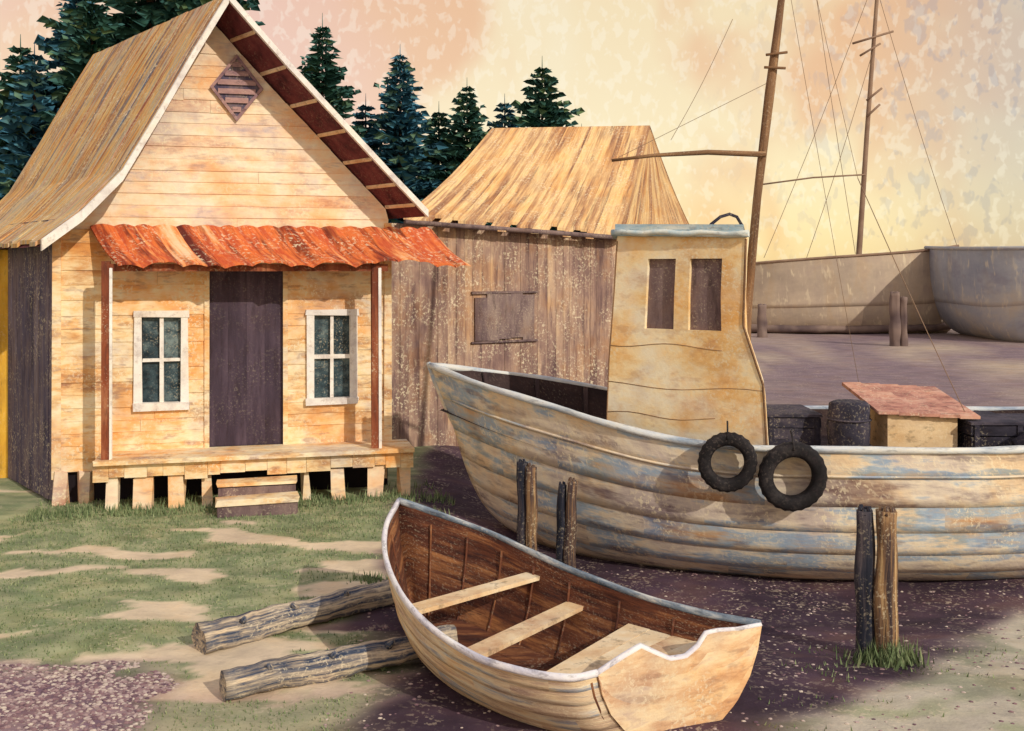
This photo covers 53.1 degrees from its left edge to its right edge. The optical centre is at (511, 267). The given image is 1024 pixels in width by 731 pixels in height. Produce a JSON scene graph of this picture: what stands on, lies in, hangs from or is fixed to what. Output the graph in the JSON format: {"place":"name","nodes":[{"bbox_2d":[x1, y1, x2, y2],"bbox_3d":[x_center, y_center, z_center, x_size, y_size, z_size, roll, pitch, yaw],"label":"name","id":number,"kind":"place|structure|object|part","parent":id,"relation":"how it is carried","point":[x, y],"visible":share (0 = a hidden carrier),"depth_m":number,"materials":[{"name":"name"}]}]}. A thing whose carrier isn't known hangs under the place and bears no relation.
{"place":"outdoors","nodes":[
{"label":"outdoors","id":0,"kind":"place"},
{"bbox_2d":[0,329,1023,730],"bbox_3d":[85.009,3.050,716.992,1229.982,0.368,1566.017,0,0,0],"label":"ground","id":1,"kind":"structure","parent":0,"point":[814,369],"depth_m":9.00,"materials":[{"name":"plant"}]},
{"bbox_2d":[0,34,62,164],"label":"spruce tree","id":2,"kind":"object","parent":1,"relation":"on","point":[13,60],"visible":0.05,"depth_m":19.81,"materials":[{"name":"green plant"}]},
{"bbox_2d":[0,42,63,199],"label":"spruce tree","id":3,"kind":"object","parent":1,"relation":"on","point":[19,148],"visible":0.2,"depth_m":19.05,"materials":[{"name":"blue plant"}]},
{"bbox_2d":[3,0,124,169],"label":"spruce tree","id":4,"kind":"object","parent":1,"relation":"on","point":[100,39],"visible":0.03,"depth_m":19.77,"materials":[{"name":"green plant"}]},
{"bbox_2d":[33,0,95,92],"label":"spruce tree","id":5,"kind":"object","parent":1,"relation":"on","point":[40,41],"visible":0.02,"depth_m":20.68,"materials":[{"name":"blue plant"}]},
{"bbox_2d":[7,0,211,191],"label":"spruce tree","id":6,"kind":"object","parent":1,"relation":"on","point":[135,17],"visible":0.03,"depth_m":20.68,"materials":[{"name":"green plant"}]},
{"bbox_2d":[117,0,264,25],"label":"spruce tree","id":7,"kind":"object","parent":1,"relation":"on","point":[249,4],"depth_m":23.19,"materials":[{"name":"green plant"}]},
{"bbox_2d":[0,0,470,517],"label":"wooden cabin","id":8,"kind":"object","parent":1,"relation":"on","point":[204,243],"visible":0.98,"depth_m":13.02,"materials":[{"name":"beige wood"}]},
{"bbox_2d":[133,309,358,411],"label":"window frames","id":9,"kind":"structure","parent":8,"relation":"in","point":[184,404],"depth_m":12.92,"materials":[{"name":"white wood"}]},
{"bbox_2d":[209,271,282,446],"bbox_3d":[-3.419,1.160,13.192,0.919,2.240,0.040,0,0,-14],"label":"door","id":10,"kind":"structure","parent":8,"relation":"in","point":[246,307],"depth_m":13.17,"materials":[{"name":"brown wood"}]},
{"bbox_2d":[143,316,349,401],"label":"window panes","id":11,"kind":"structure","parent":8,"relation":"in","point":[151,325],"depth_m":12.97,"materials":[{"name":"grey glass"}]},
{"bbox_2d":[191,581,393,653],"bbox_3d":[-1.645,2.801,8.326,1.881,0.260,0.272,0,0,-40],"label":"driftwood log","id":12,"kind":"object","parent":1,"relation":"on","point":[234,631],"visible":0.97,"depth_m":8.11,"materials":[{"name":"brown wood"}]},
{"bbox_2d":[297,13,367,142],"bbox_3d":[-4.998,-1.815,27.089,5.716,9.830,5.600,0,0,29],"label":"spruce tree","id":13,"kind":"object","parent":1,"relation":"on","point":[323,83],"visible":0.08,"depth_m":26.84,"materials":[{"name":"green plant"}]},
{"bbox_2d":[219,625,457,700],"bbox_3d":[-1.194,2.813,7.318,1.732,0.256,0.237,0,0,-30],"label":"driftwood log","id":14,"kind":"object","parent":1,"relation":"on","point":[314,667],"visible":0.88,"depth_m":7.14,"materials":[{"name":"brown wood"}]},
{"bbox_2d":[352,96,383,152],"bbox_3d":[-4.213,-0.837,28.074,5.363,7.874,5.847,0,0,0],"label":"spruce tree","id":15,"kind":"object","parent":1,"relation":"on","point":[361,115],"visible":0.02,"depth_m":27.90,"materials":[{"name":"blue plant"}]},
{"bbox_2d":[362,53,448,223],"bbox_3d":[-2.658,-1.403,26.820,6.225,9.006,6.495,0,0,-38],"label":"spruce tree","id":16,"kind":"object","parent":1,"relation":"on","point":[402,154],"visible":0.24,"depth_m":26.74,"materials":[{"name":"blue plant"}]},
{"bbox_2d":[417,109,454,197],"bbox_3d":[-1.970,-0.734,28.263,5.917,7.668,5.019,0,0,33],"label":"spruce tree","id":17,"kind":"object","parent":1,"relation":"on","point":[438,119],"visible":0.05,"depth_m":27.83,"materials":[{"name":"green plant"}]},
{"bbox_2d":[414,86,488,197],"bbox_3d":[-1.056,-0.991,27.332,5.951,8.182,6.125,0,0,0],"label":"spruce tree","id":18,"kind":"object","parent":1,"relation":"on","point":[457,152],"visible":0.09,"depth_m":27.10,"materials":[{"name":"green plant"}]},
{"bbox_2d":[486,94,517,222],"bbox_3d":[-0.216,-0.837,27.887,5.402,7.874,5.894,0,0,0],"label":"spruce tree","id":19,"kind":"object","parent":1,"relation":"on","point":[504,107],"visible":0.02,"depth_m":27.91,"materials":[{"name":"green plant"}]},
{"bbox_2d":[0,479,1020,730],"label":"grass","id":20,"kind":"structure","parent":1,"relation":"on","point":[894,657],"depth_m":10.39,"materials":[{"name":"green plant"}]},
{"bbox_2d":[516,459,527,545],"bbox_3d":[0.112,2.683,10.546,0.135,1.440,0.129,0,0,0],"label":"mooring post","id":21,"kind":"object","parent":1,"relation":"on","point":[521,495],"visible":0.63,"depth_m":10.50,"materials":[{"name":"brown wood"}]},
{"bbox_2d":[525,463,537,550],"bbox_3d":[0.200,2.702,10.497,0.134,1.401,0.129,0,0,0],"label":"mooring post","id":22,"kind":"object","parent":1,"relation":"on","point":[531,503],"visible":0.69,"depth_m":10.46,"materials":[{"name":"brown wood"}]},
{"bbox_2d":[485,64,584,230],"bbox_3d":[1.030,-1.197,26.540,7.510,8.594,7.042,0,0,0],"label":"spruce tree","id":23,"kind":"object","parent":1,"relation":"on","point":[553,114],"visible":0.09,"depth_m":26.32,"materials":[{"name":"green plant"}]},
{"bbox_2d":[392,125,688,446],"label":"weathered shed","id":24,"kind":"structure","parent":1,"relation":"on","point":[536,298],"depth_m":17.76,"materials":[{"name":"brown wood"}]},
{"bbox_2d":[474,293,533,340],"bbox_3d":[-0.120,0.832,17.452,1.179,0.806,0.025,0,0,-32],"label":"shuttered window","id":25,"kind":"structure","parent":24,"relation":"in","point":[496,316],"depth_m":17.42,"materials":[{"name":"brown wood"}]},
{"bbox_2d":[556,481,566,562],"bbox_3d":[0.496,2.782,10.378,0.120,1.236,0.108,0,0,0],"label":"mooring post","id":26,"kind":"object","parent":1,"relation":"on","point":[561,506],"visible":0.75,"depth_m":10.34,"materials":[{"name":"brown wood"}]},
{"bbox_2d":[563,477,577,567],"bbox_3d":[0.588,2.759,10.348,0.160,1.285,0.133,0,0,0],"label":"mooring post","id":27,"kind":"object","parent":1,"relation":"on","point":[569,553],"visible":0.8,"depth_m":10.31,"materials":[{"name":"brown wood"}]},
{"bbox_2d":[381,497,761,730],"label":"rowboat","id":28,"kind":"object","parent":1,"relation":"on","point":[547,642],"visible":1,"depth_m":7.03,"materials":[{"name":"wood"}]},
{"bbox_2d":[426,0,1023,580],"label":"fishing boat","id":29,"kind":"object","parent":1,"relation":"on","point":[938,470],"visible":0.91,"depth_m":10.78,"materials":[{"name":"brown wood"}]},
{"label":"wheelhouse windows","id":30,"kind":"part","parent":29,"relation":"part of","materials":[{"name":"brown wood"}]},
{"bbox_2d":[697,421,757,492],"bbox_3d":[2.110,1.852,10.032,0.578,0.690,0.185,0,0,7],"label":"tire","id":31,"kind":"object","parent":29,"relation":"attached to","point":[711,478],"visible":1,"depth_m":9.97,"materials":[{"name":"rubber"}]},
{"bbox_2d":[758,430,827,511],"bbox_3d":[2.720,1.973,9.932,0.660,0.772,0.197,0,0,2],"label":"tire","id":32,"kind":"object","parent":29,"relation":"attached to","point":[813,491],"visible":1,"depth_m":9.86,"materials":[{"name":"rubber"}]},
{"bbox_2d":[757,304,767,337],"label":"distant piling","id":33,"kind":"object","parent":1,"relation":"on","point":[762,322],"visible":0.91,"depth_m":47.32,"materials":[{"name":"brown wood"}]},
{"bbox_2d":[751,0,958,333],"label":"distant barge","id":34,"kind":"object","parent":1,"relation":"on","point":[802,295],"visible":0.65,"depth_m":49.30,"materials":[{"name":"wood"}]},
{"bbox_2d":[854,504,874,657],"bbox_3d":[2.742,2.572,7.949,0.167,1.457,0.166,0,0,43],"label":"mooring post","id":35,"kind":"object","parent":1,"relation":"on","point":[864,569],"visible":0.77,"depth_m":7.90,"materials":[{"name":"brown wood"}]},
{"bbox_2d":[873,506,898,653],"bbox_3d":[2.890,2.568,7.905,0.194,1.467,0.195,0,0,21],"label":"mooring post","id":36,"kind":"object","parent":1,"relation":"on","point":[885,602],"visible":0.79,"depth_m":7.84,"materials":[{"name":"brown wood"}]},
{"bbox_2d":[889,291,900,345],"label":"distant piling","id":37,"kind":"object","parent":1,"relation":"on","point":[895,322],"visible":0.92,"depth_m":41.83,"materials":[{"name":"brown wood"}]},
{"bbox_2d":[900,296,907,345],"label":"distant piling","id":38,"kind":"object","parent":1,"relation":"on","point":[903,317],"visible":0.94,"depth_m":41.86,"materials":[{"name":"brown wood"}]},
{"bbox_2d":[924,246,1023,342],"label":"distant hull","id":39,"kind":"object","parent":1,"relation":"on","point":[977,291],"visible":0.93,"depth_m":44.79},
{"bbox_2d":[0,567,1023,730],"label":"gravel","id":40,"kind":"structure","parent":0,"point":[95,715],"depth_m":6.98,"materials":[{"name":"grey gravel"}]},
{"bbox_2d":[0,0,1023,261],"label":"sky","id":41,"kind":"structure","parent":0,"point":[623,62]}
]}

